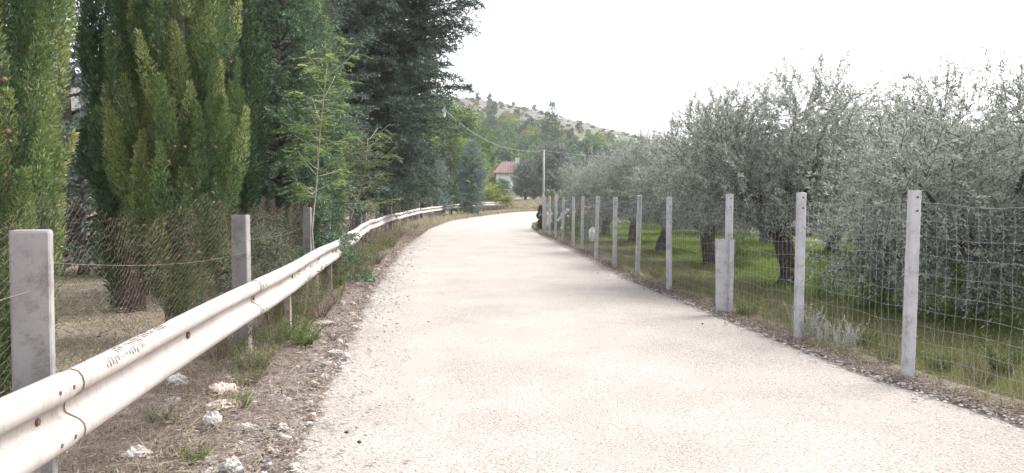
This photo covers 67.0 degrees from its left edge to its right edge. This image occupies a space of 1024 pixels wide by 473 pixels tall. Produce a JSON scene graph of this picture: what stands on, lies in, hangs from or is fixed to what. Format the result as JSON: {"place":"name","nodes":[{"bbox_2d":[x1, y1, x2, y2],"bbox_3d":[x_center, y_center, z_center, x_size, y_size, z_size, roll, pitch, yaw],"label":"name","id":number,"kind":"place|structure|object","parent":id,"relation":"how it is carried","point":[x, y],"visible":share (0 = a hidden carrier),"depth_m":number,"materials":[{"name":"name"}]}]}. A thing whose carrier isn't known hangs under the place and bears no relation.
{"place":"outdoors","nodes":[
{"label":"outdoors","id":0,"kind":"place"},
{"bbox_2d":[54,269,218,372],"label":"back grass","id":1,"kind":"structure","parent":0,"point":[88,304],"depth_m":10.06,"materials":[{"name":"plant"}]},
{"bbox_2d":[57,211,534,472],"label":"verge","id":2,"kind":"structure","parent":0,"point":[260,413],"depth_m":5.52,"materials":[{"name":"brown plant"}]},
{"bbox_2d":[119,444,152,461],"bbox_3d":[-2.240,1.299,4.605,0.194,0.123,0.184,-1,3,-21],"label":"rock","id":3,"kind":"object","parent":2,"relation":"on","point":[133,449],"visible":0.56,"depth_m":4.55,"materials":[{"name":"stone"}]},
{"bbox_2d":[139,402,179,425],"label":"weed","id":4,"kind":"object","parent":2,"relation":"on","point":[165,416],"visible":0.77,"depth_m":5.26,"materials":[{"name":"plant"}]},
{"bbox_2d":[162,372,188,386],"bbox_3d":[-2.775,1.200,6.386,0.193,0.142,0.253,-2,3,-36],"label":"rock","id":5,"kind":"object","parent":2,"relation":"on","point":[175,377],"visible":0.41,"depth_m":6.33,"materials":[{"name":"stone"}]},
{"bbox_2d":[61,285,327,472],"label":"dry stems","id":6,"kind":"object","parent":2,"relation":"on","point":[203,395],"visible":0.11,"depth_m":5.26,"materials":[{"name":"brown plant"}]},
{"bbox_2d":[178,439,212,464],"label":"weed","id":7,"kind":"object","parent":2,"relation":"on","point":[197,455],"visible":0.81,"depth_m":4.52,"materials":[{"name":"green plant"}]},
{"bbox_2d":[201,410,221,432],"bbox_3d":[-1.998,1.256,5.155,0.126,0.205,0.122,2,4,39],"label":"rock","id":8,"kind":"object","parent":2,"relation":"on","point":[215,417],"visible":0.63,"depth_m":5.12,"materials":[{"name":"stone"}]},
{"bbox_2d":[204,398,240,412],"bbox_3d":[-2.124,1.247,5.643,0.281,0.119,0.257,0,3,0],"label":"rock","id":9,"kind":"object","parent":2,"relation":"on","point":[217,405],"visible":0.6,"depth_m":5.60,"materials":[{"name":"stone"}]},
{"bbox_2d":[207,382,239,396],"bbox_3d":[-2.285,1.218,6.100,0.253,0.135,0.235,0,3,0],"label":"rock","id":10,"kind":"object","parent":2,"relation":"on","point":[225,386],"visible":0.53,"depth_m":6.06,"materials":[{"name":"stone"}]},
{"bbox_2d":[206,333,241,361],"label":"weed","id":11,"kind":"object","parent":2,"relation":"on","point":[217,356],"visible":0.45,"depth_m":7.24,"materials":[{"name":"green plant"}]},
{"bbox_2d":[220,456,242,472],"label":"rock","id":12,"kind":"object","parent":2,"relation":"on","point":[232,462],"visible":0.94,"depth_m":4.33,"materials":[{"name":"stone"}]},
{"bbox_2d":[71,271,398,470],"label":"twigs","id":13,"kind":"object","parent":2,"relation":"on","point":[277,396],"visible":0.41,"depth_m":5.44,"materials":[{"name":"brown wood"}]},
{"bbox_2d":[215,324,264,354],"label":"weed","id":14,"kind":"object","parent":2,"relation":"on","point":[224,340],"visible":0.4,"depth_m":7.42,"materials":[{"name":"plant"}]},
{"bbox_2d":[227,391,255,407],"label":"weed","id":15,"kind":"object","parent":2,"relation":"on","point":[245,401],"visible":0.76,"depth_m":5.68,"materials":[{"name":"green plant"}]},
{"bbox_2d":[231,422,259,434],"bbox_3d":[-1.777,1.280,5.158,0.200,0.081,0.121,0,3,0],"label":"rock","id":16,"kind":"object","parent":2,"relation":"on","point":[250,426],"visible":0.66,"depth_m":5.13,"materials":[{"name":"stone"}]},
{"bbox_2d":[228,363,267,387],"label":"weed","id":17,"kind":"object","parent":2,"relation":"on","point":[256,378],"visible":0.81,"depth_m":6.32,"materials":[{"name":"plant"}]},
{"bbox_2d":[0,202,501,472],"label":"guardrail","id":18,"kind":"object","parent":2,"relation":"on","point":[45,421],"visible":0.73,"depth_m":3.90,"materials":[{"name":"white metal"}]},
{"bbox_2d":[220,338,284,369],"bbox_3d":[-2.312,1.059,6.911,0.568,0.333,0.497,0,3,5],"label":"weed","id":19,"kind":"object","parent":2,"relation":"on","point":[247,357],"visible":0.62,"depth_m":6.86,"materials":[{"name":"plant"}]},
{"bbox_2d":[227,348,279,374],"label":"weed","id":20,"kind":"object","parent":2,"relation":"on","point":[263,362],"visible":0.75,"depth_m":6.75,"materials":[{"name":"plant"}]},
{"bbox_2d":[58,212,473,472],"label":"verge stalks","id":21,"kind":"object","parent":2,"relation":"on","point":[60,460],"visible":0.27,"depth_m":6.12,"materials":[{"name":"plant"}]},
{"bbox_2d":[254,278,283,332],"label":"weed","id":22,"kind":"object","parent":2,"relation":"on","point":[267,319],"visible":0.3,"depth_m":8.62,"materials":[{"name":"plant"}]},
{"bbox_2d":[252,320,299,346],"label":"weed","id":23,"kind":"object","parent":2,"relation":"on","point":[278,338],"visible":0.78,"depth_m":7.95,"materials":[{"name":"plant"}]},
{"bbox_2d":[260,262,307,321],"bbox_3d":[-2.581,0.695,8.826,0.532,0.865,0.531,1,3,24],"label":"weed","id":24,"kind":"object","parent":2,"relation":"on","point":[294,293],"visible":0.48,"depth_m":8.84,"materials":[{"name":"plant"}]},
{"bbox_2d":[275,312,319,340],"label":"weed","id":25,"kind":"object","parent":2,"relation":"on","point":[296,322],"visible":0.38,"depth_m":8.37,"materials":[{"name":"green plant"}]},
{"bbox_2d":[283,260,325,329],"bbox_3d":[-2.422,0.702,8.928,0.517,0.840,0.516,0,3,9],"label":"weed","id":26,"kind":"object","parent":2,"relation":"on","point":[311,305],"visible":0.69,"depth_m":8.95,"materials":[{"name":"plant"}]},
{"bbox_2d":[286,322,327,347],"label":"weed","id":27,"kind":"object","parent":2,"relation":"on","point":[305,338],"visible":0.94,"depth_m":8.02,"materials":[{"name":"green plant"}]},
{"bbox_2d":[298,263,326,320],"bbox_3d":[-2.527,0.691,9.569,0.491,0.800,0.492,0,3,7],"label":"weed","id":28,"kind":"object","parent":2,"relation":"on","point":[311,317],"visible":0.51,"depth_m":9.54,"materials":[{"name":"plant"}]},
{"bbox_2d":[297,289,342,319],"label":"weed","id":29,"kind":"object","parent":2,"relation":"on","point":[326,311],"visible":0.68,"depth_m":9.89,"materials":[{"name":"brown plant"}]},
{"bbox_2d":[317,239,349,289],"bbox_3d":[-2.997,0.447,12.968,0.585,0.953,0.586,0,3,-5],"label":"weed","id":30,"kind":"object","parent":2,"relation":"on","point":[337,268],"visible":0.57,"depth_m":12.95,"materials":[{"name":"plant"}]},
{"bbox_2d":[318,269,350,287],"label":"weed","id":31,"kind":"object","parent":2,"relation":"on","point":[343,277],"visible":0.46,"depth_m":13.03,"materials":[{"name":"green plant"}]},
{"bbox_2d":[323,263,349,305],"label":"weed","id":32,"kind":"object","parent":2,"relation":"on","point":[337,292],"visible":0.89,"depth_m":11.14,"materials":[{"name":"plant"}]},
{"bbox_2d":[344,239,367,281],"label":"weed","id":33,"kind":"object","parent":2,"relation":"on","point":[358,272],"visible":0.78,"depth_m":14.16,"materials":[{"name":"plant"}]},
{"bbox_2d":[360,232,382,267],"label":"weed","id":34,"kind":"object","parent":2,"relation":"on","point":[372,261],"visible":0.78,"depth_m":17.11,"materials":[{"name":"plant"}]},
{"bbox_2d":[191,237,1023,472],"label":"gravel","id":35,"kind":"structure","parent":2,"relation":"on","point":[408,460],"depth_m":6.90,"materials":[{"name":"grey gravel"}]},
{"bbox_2d":[13,78,659,192],"bbox_3d":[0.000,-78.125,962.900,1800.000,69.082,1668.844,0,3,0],"label":"hill","id":36,"kind":"structure","parent":0,"point":[483,103],"depth_m":313.16,"materials":[{"name":"green plant"}]},
{"bbox_2d":[494,147,514,161],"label":"woodland tree","id":37,"kind":"object","parent":36,"relation":"on","point":[504,154],"visible":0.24,"depth_m":169.14,"materials":[{"name":"green plant"}]},
{"bbox_2d":[497,128,521,147],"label":"woodland tree","id":38,"kind":"object","parent":36,"relation":"on","point":[511,137],"visible":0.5,"depth_m":221.72,"materials":[{"name":"green plant"}]},
{"bbox_2d":[502,121,521,137],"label":"woodland tree","id":39,"kind":"object","parent":36,"relation":"on","point":[510,125],"visible":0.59,"depth_m":252.06,"materials":[{"name":"green plant"}]},
{"bbox_2d":[527,132,544,150],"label":"woodland tree","id":40,"kind":"object","parent":36,"relation":"on","point":[534,139],"visible":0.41,"depth_m":223.25,"materials":[{"name":"green plant"}]},
{"bbox_2d":[540,101,568,153],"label":"cedar tree","id":41,"kind":"object","parent":36,"relation":"on","point":[548,129],"visible":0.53,"depth_m":203.46,"materials":[{"name":"green plant"}]},
{"bbox_2d":[6,0,1023,164],"label":"sky","id":42,"kind":"structure","parent":0,"point":[615,65],"materials":[{"name":"white"}]},
{"bbox_2d":[478,197,558,210],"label":"dry meadow grass","id":43,"kind":"structure","parent":0,"point":[526,204],"depth_m":76.89,"materials":[{"name":"plant"}]},
{"bbox_2d":[16,193,1023,399],"bbox_3d":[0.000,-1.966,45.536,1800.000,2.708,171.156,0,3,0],"label":"ground","id":44,"kind":"structure","parent":0,"point":[84,334],"depth_m":10.17,"materials":[{"name":"soil"}]},
{"bbox_2d":[0,0,80,396],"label":"cypress","id":45,"kind":"object","parent":44,"relation":"on","point":[23,41],"visible":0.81,"depth_m":5.98,"materials":[{"name":"green plant"}]},
{"bbox_2d":[14,117,154,277],"bbox_3d":[-8.917,-0.620,15.858,3.739,3.715,3.886,-3,4,-44],"label":"conifer","id":46,"kind":"object","parent":44,"relation":"on","point":[82,192],"visible":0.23,"depth_m":15.56,"materials":[{"name":"green plant"}]},
{"bbox_2d":[6,0,195,249],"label":"conifer","id":47,"kind":"object","parent":44,"relation":"on","point":[69,113],"visible":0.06,"depth_m":21.72,"materials":[{"name":"green plant"}]},
{"bbox_2d":[70,0,166,312],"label":"cypress","id":48,"kind":"object","parent":44,"relation":"on","point":[89,39],"visible":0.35,"depth_m":10.50,"materials":[{"name":"green plant"}]},
{"bbox_2d":[99,0,251,321],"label":"cypress","id":49,"kind":"object","parent":44,"relation":"on","point":[186,90],"visible":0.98,"depth_m":8.34,"materials":[{"name":"green plant"}]},
{"bbox_2d":[0,250,397,472],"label":"leaf litter","id":50,"kind":"object","parent":44,"relation":"on","point":[124,329],"visible":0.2,"depth_m":8.02,"materials":[{"name":"brown plant"}]},
{"bbox_2d":[188,0,275,294],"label":"cypress","id":51,"kind":"object","parent":44,"relation":"on","point":[251,80],"visible":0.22,"depth_m":12.41,"materials":[{"name":"green plant"}]},
{"bbox_2d":[0,192,492,472],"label":"chain link fence","id":52,"kind":"object","parent":44,"relation":"on","point":[32,289],"visible":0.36,"depth_m":3.49,"materials":[{"name":"grey metal"}]},
{"bbox_2d":[217,219,309,293],"bbox_3d":[-3.734,0.423,11.600,1.370,1.413,1.641,0,3,0],"label":"bush","id":53,"kind":"object","parent":44,"relation":"on","point":[260,256],"visible":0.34,"depth_m":11.54,"materials":[{"name":"green plant"}]},
{"bbox_2d":[192,0,379,289],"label":"fir tree","id":54,"kind":"object","parent":44,"relation":"on","point":[281,112],"visible":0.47,"depth_m":13.86,"materials":[{"name":"green plant"}]},
{"bbox_2d":[287,1,348,236],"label":"cypress","id":55,"kind":"object","parent":44,"relation":"on","point":[336,75],"visible":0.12,"depth_m":18.72,"materials":[{"name":"green plant"}]},
{"bbox_2d":[271,35,369,250],"bbox_3d":[-2.935,-0.961,12.046,1.634,4.037,1.391,0,3,0],"label":"ash sapling","id":56,"kind":"object","parent":44,"relation":"on","point":[318,124],"visible":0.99,"depth_m":12.00,"materials":[{"name":"green plant"}]},
{"bbox_2d":[257,0,390,247],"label":"cedar tree","id":57,"kind":"object","parent":44,"relation":"on","point":[354,39],"visible":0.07,"depth_m":22.93,"materials":[{"name":"green plant"}]},
{"bbox_2d":[326,115,403,256],"bbox_3d":[-3.025,-0.767,15.645,1.659,3.300,1.595,-1,3,-22],"label":"ash sapling","id":58,"kind":"object","parent":44,"relation":"on","point":[361,176],"visible":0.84,"depth_m":15.52,"materials":[{"name":"green plant"}]},
{"bbox_2d":[263,0,490,230],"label":"cedar tree","id":59,"kind":"object","parent":44,"relation":"on","point":[402,54],"visible":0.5,"depth_m":31.34,"materials":[{"name":"green plant"}]},
{"bbox_2d":[375,107,411,225],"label":"cypress","id":60,"kind":"object","parent":44,"relation":"on","point":[395,206],"visible":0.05,"depth_m":41.73,"materials":[{"name":"green plant"}]},
{"bbox_2d":[406,101,435,219],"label":"cypress","id":61,"kind":"object","parent":44,"relation":"on","point":[430,163],"visible":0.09,"depth_m":48.54,"materials":[{"name":"green plant"}]},
{"bbox_2d":[410,90,461,139],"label":"robinia tree","id":62,"kind":"object","parent":44,"relation":"on","point":[441,103],"visible":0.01,"depth_m":98.27,"materials":[{"name":"green plant"}]},
{"bbox_2d":[421,158,454,216],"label":"conifer shrub","id":63,"kind":"object","parent":44,"relation":"on","point":[437,166],"visible":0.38,"depth_m":53.25,"materials":[{"name":"green plant"}]},
{"bbox_2d":[421,122,477,209],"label":"robinia tree","id":64,"kind":"object","parent":44,"relation":"on","point":[437,137],"visible":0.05,"depth_m":70.36,"materials":[{"name":"green plant"}]},
{"bbox_2d":[427,116,474,213],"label":"conifer","id":65,"kind":"object","parent":44,"relation":"on","point":[453,144],"visible":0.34,"depth_m":59.41,"materials":[{"name":"green plant"}]},
{"bbox_2d":[429,101,497,202],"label":"robinia tree","id":66,"kind":"object","parent":44,"relation":"on","point":[468,123],"visible":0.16,"depth_m":84.82,"materials":[{"name":"green plant"}]},
{"bbox_2d":[404,208,536,225],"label":"grass verge","id":67,"kind":"structure","parent":44,"relation":"on","point":[450,217],"depth_m":52.90,"materials":[{"name":"plant"}]},
{"bbox_2d":[452,137,494,216],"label":"conifer","id":68,"kind":"object","parent":44,"relation":"on","point":[478,181],"visible":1,"depth_m":56.53,"materials":[{"name":"green plant"}]},
{"bbox_2d":[461,144,494,203],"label":"robinia tree","id":69,"kind":"object","parent":44,"relation":"on","point":[487,180],"visible":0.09,"depth_m":78.61,"materials":[{"name":"green plant"}]},
{"bbox_2d":[481,184,505,209],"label":"sapling","id":70,"kind":"object","parent":44,"relation":"on","point":[496,196],"visible":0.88,"depth_m":72.24,"materials":[{"name":"green plant"}]},
{"bbox_2d":[493,177,516,201],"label":"bush","id":71,"kind":"object","parent":44,"relation":"on","point":[503,182],"visible":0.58,"depth_m":91.56,"materials":[{"name":"green plant"}]},
{"bbox_2d":[493,158,551,194],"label":"house","id":72,"kind":"structure","parent":44,"relation":"on","point":[503,169],"depth_m":127.78,"materials":[{"name":"white paint"}]},
{"bbox_2d":[507,159,541,199],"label":"pine tree","id":73,"kind":"object","parent":44,"relation":"on","point":[528,171],"visible":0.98,"depth_m":98.26,"materials":[{"name":"green plant"}]},
{"bbox_2d":[526,136,580,197],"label":"pine tree","id":74,"kind":"object","parent":44,"relation":"on","point":[550,165],"visible":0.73,"depth_m":99.83,"materials":[{"name":"green plant"}]},
{"bbox_2d":[544,189,567,228],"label":"bush","id":75,"kind":"object","parent":44,"relation":"on","point":[547,192],"visible":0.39,"depth_m":39.31,"materials":[{"name":"green plant"}]},
{"bbox_2d":[564,206,591,237],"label":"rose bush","id":76,"kind":"object","parent":44,"relation":"on","point":[577,220],"visible":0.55,"depth_m":29.47,"materials":[{"name":"green plant"}]},
{"bbox_2d":[551,161,628,228],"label":"olive tree","id":77,"kind":"object","parent":44,"relation":"on","point":[568,193],"visible":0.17,"depth_m":37.27,"materials":[{"name":"green plant"}]},
{"bbox_2d":[563,141,630,235],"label":"olive tree","id":78,"kind":"object","parent":44,"relation":"on","point":[576,193],"visible":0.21,"depth_m":32.21,"materials":[{"name":"green plant"}]},
{"bbox_2d":[581,130,660,242],"bbox_3d":[4.368,-1.703,27.490,4.313,4.228,4.198,2,4,37],"label":"olive tree","id":79,"kind":"object","parent":44,"relation":"on","point":[596,180],"visible":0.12,"depth_m":27.15,"materials":[{"name":"green plant"}]},
{"bbox_2d":[593,119,701,251],"bbox_3d":[4.541,-1.450,22.772,4.154,4.184,4.268,0,3,-7],"label":"olive tree","id":80,"kind":"object","parent":44,"relation":"on","point":[628,158],"visible":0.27,"depth_m":22.52,"materials":[{"name":"green plant"}]},
{"bbox_2d":[618,92,792,264],"bbox_3d":[4.743,-1.359,18.282,4.124,4.462,4.412,-1,3,-25],"label":"olive tree","id":81,"kind":"object","parent":44,"relation":"on","point":[709,240],"visible":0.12,"depth_m":18.24,"materials":[{"name":"green plant"}]},
{"bbox_2d":[715,239,733,313],"bbox_3d":[2.882,0.609,10.508,0.221,1.150,0.174,0,3,0],"label":"stub post","id":82,"kind":"object","parent":44,"relation":"on","point":[720,269],"visible":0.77,"depth_m":10.48,"materials":[{"name":"concrete"}]},
{"bbox_2d":[733,235,762,267],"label":"sucker bush","id":83,"kind":"object","parent":44,"relation":"on","point":[746,252],"visible":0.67,"depth_m":17.36,"materials":[{"name":"green plant"}]},
{"bbox_2d":[764,280,785,310],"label":"weed","id":84,"kind":"object","parent":44,"relation":"on","point":[771,300],"visible":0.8,"depth_m":10.58,"materials":[{"name":"plant"}]},
{"bbox_2d":[645,29,918,286],"bbox_3d":[4.905,-1.233,13.837,4.592,4.668,4.718,0,3,-9],"label":"olive tree","id":85,"kind":"object","parent":44,"relation":"on","point":[764,178],"visible":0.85,"depth_m":13.19,"materials":[{"name":"green plant"}]},
{"bbox_2d":[542,190,1023,404],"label":"wire fence","id":86,"kind":"object","parent":44,"relation":"on","point":[909,309],"visible":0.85,"depth_m":8.49,"materials":[{"name":"metal"}]},
{"bbox_2d":[581,239,1023,411],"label":"dry stalks","id":87,"kind":"object","parent":44,"relation":"on","point":[776,314],"visible":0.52,"depth_m":8.49,"materials":[{"name":"plant"}]},
{"bbox_2d":[810,262,856,296],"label":"sucker bush","id":88,"kind":"object","parent":44,"relation":"on","point":[822,291],"visible":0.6,"depth_m":12.30,"materials":[{"name":"green plant"}]},
{"bbox_2d":[770,105,914,252],"bbox_3d":[9.248,-1.613,21.955,4.592,4.624,4.718,0,3,5],"label":"olive tree","id":89,"kind":"object","parent":44,"relation":"on","point":[827,247],"depth_m":21.89,"materials":[{"name":"green plant"}]},
{"bbox_2d":[849,328,884,349],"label":"weed","id":90,"kind":"object","parent":44,"relation":"on","point":[869,339],"visible":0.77,"depth_m":8.11,"materials":[{"name":"green plant"}]},
{"bbox_2d":[832,253,903,310],"bbox_3d":[5.251,0.681,11.145,1.052,0.903,1.133,-1,3,-25],"label":"sucker bush","id":91,"kind":"object","parent":44,"relation":"on","point":[873,302],"visible":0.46,"depth_m":11.07,"materials":[{"name":"green plant"}]},
{"bbox_2d":[787,36,1023,328],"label":"olive tree","id":92,"kind":"object","parent":44,"relation":"on","point":[942,190],"visible":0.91,"depth_m":9.42,"materials":[{"name":"green plant"}]},
{"bbox_2d":[839,83,1023,258],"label":"olive tree","id":93,"kind":"object","parent":44,"relation":"on","point":[971,163],"visible":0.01,"depth_m":16.98,"materials":[{"name":"green plant"}]},
{"bbox_2d":[916,345,965,373],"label":"weed","id":94,"kind":"object","parent":44,"relation":"on","point":[937,364],"visible":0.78,"depth_m":6.99,"materials":[{"name":"green plant"}]},
{"bbox_2d":[927,246,1023,324],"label":"sucker bush","id":95,"kind":"object","parent":44,"relation":"on","point":[958,283],"visible":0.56,"depth_m":9.64,"materials":[{"name":"green plant"}]},
{"bbox_2d":[973,332,1023,374],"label":"weed","id":96,"kind":"object","parent":44,"relation":"on","point":[1015,355],"visible":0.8,"depth_m":7.00,"materials":[{"name":"green plant"}]},
{"bbox_2d":[297,211,1023,472],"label":"road","id":97,"kind":"structure","parent":0,"point":[531,350],"depth_m":6.27,"materials":[{"name":"beige concrete"}]},
{"bbox_2d":[531,221,1023,428],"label":"verge","id":98,"kind":"structure","parent":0,"point":[965,406],"depth_m":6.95,"materials":[{"name":"green plant"}]},
{"bbox_2d":[732,300,761,316],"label":"weed","id":99,"kind":"object","parent":98,"relation":"on","point":[751,312],"visible":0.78,"depth_m":10.17,"materials":[{"name":"green plant"}]},
{"bbox_2d":[793,304,822,337],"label":"weed","id":100,"kind":"object","parent":98,"relation":"on","point":[802,330],"visible":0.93,"depth_m":8.51,"materials":[{"name":"grey plant"}]},
{"bbox_2d":[829,320,852,351],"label":"weed","id":101,"kind":"object","parent":98,"relation":"on","point":[836,337],"visible":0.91,"depth_m":7.82,"materials":[{"name":"grey plant"}]},
{"bbox_2d":[842,316,869,349],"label":"weed","id":102,"kind":"object","parent":98,"relation":"on","point":[852,340],"visible":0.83,"depth_m":7.88,"materials":[{"name":"grey plant"}]},
{"bbox_2d":[955,356,1010,388],"bbox_3d":[3.906,1.143,6.439,0.441,0.266,0.325,0,3,1],"label":"weed","id":103,"kind":"object","parent":98,"relation":"on","point":[988,380],"visible":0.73,"depth_m":6.44,"materials":[{"name":"green plant"}]},
{"bbox_2d":[559,232,1023,395],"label":"field grass","id":104,"kind":"structure","parent":0,"point":[882,324],"depth_m":10.54,"materials":[{"name":"green plant"}]},
{"bbox_2d":[564,221,1023,340],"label":"green grass","id":105,"kind":"structure","parent":0,"point":[696,247],"depth_m":17.89,"materials":[{"name":"green plant"}]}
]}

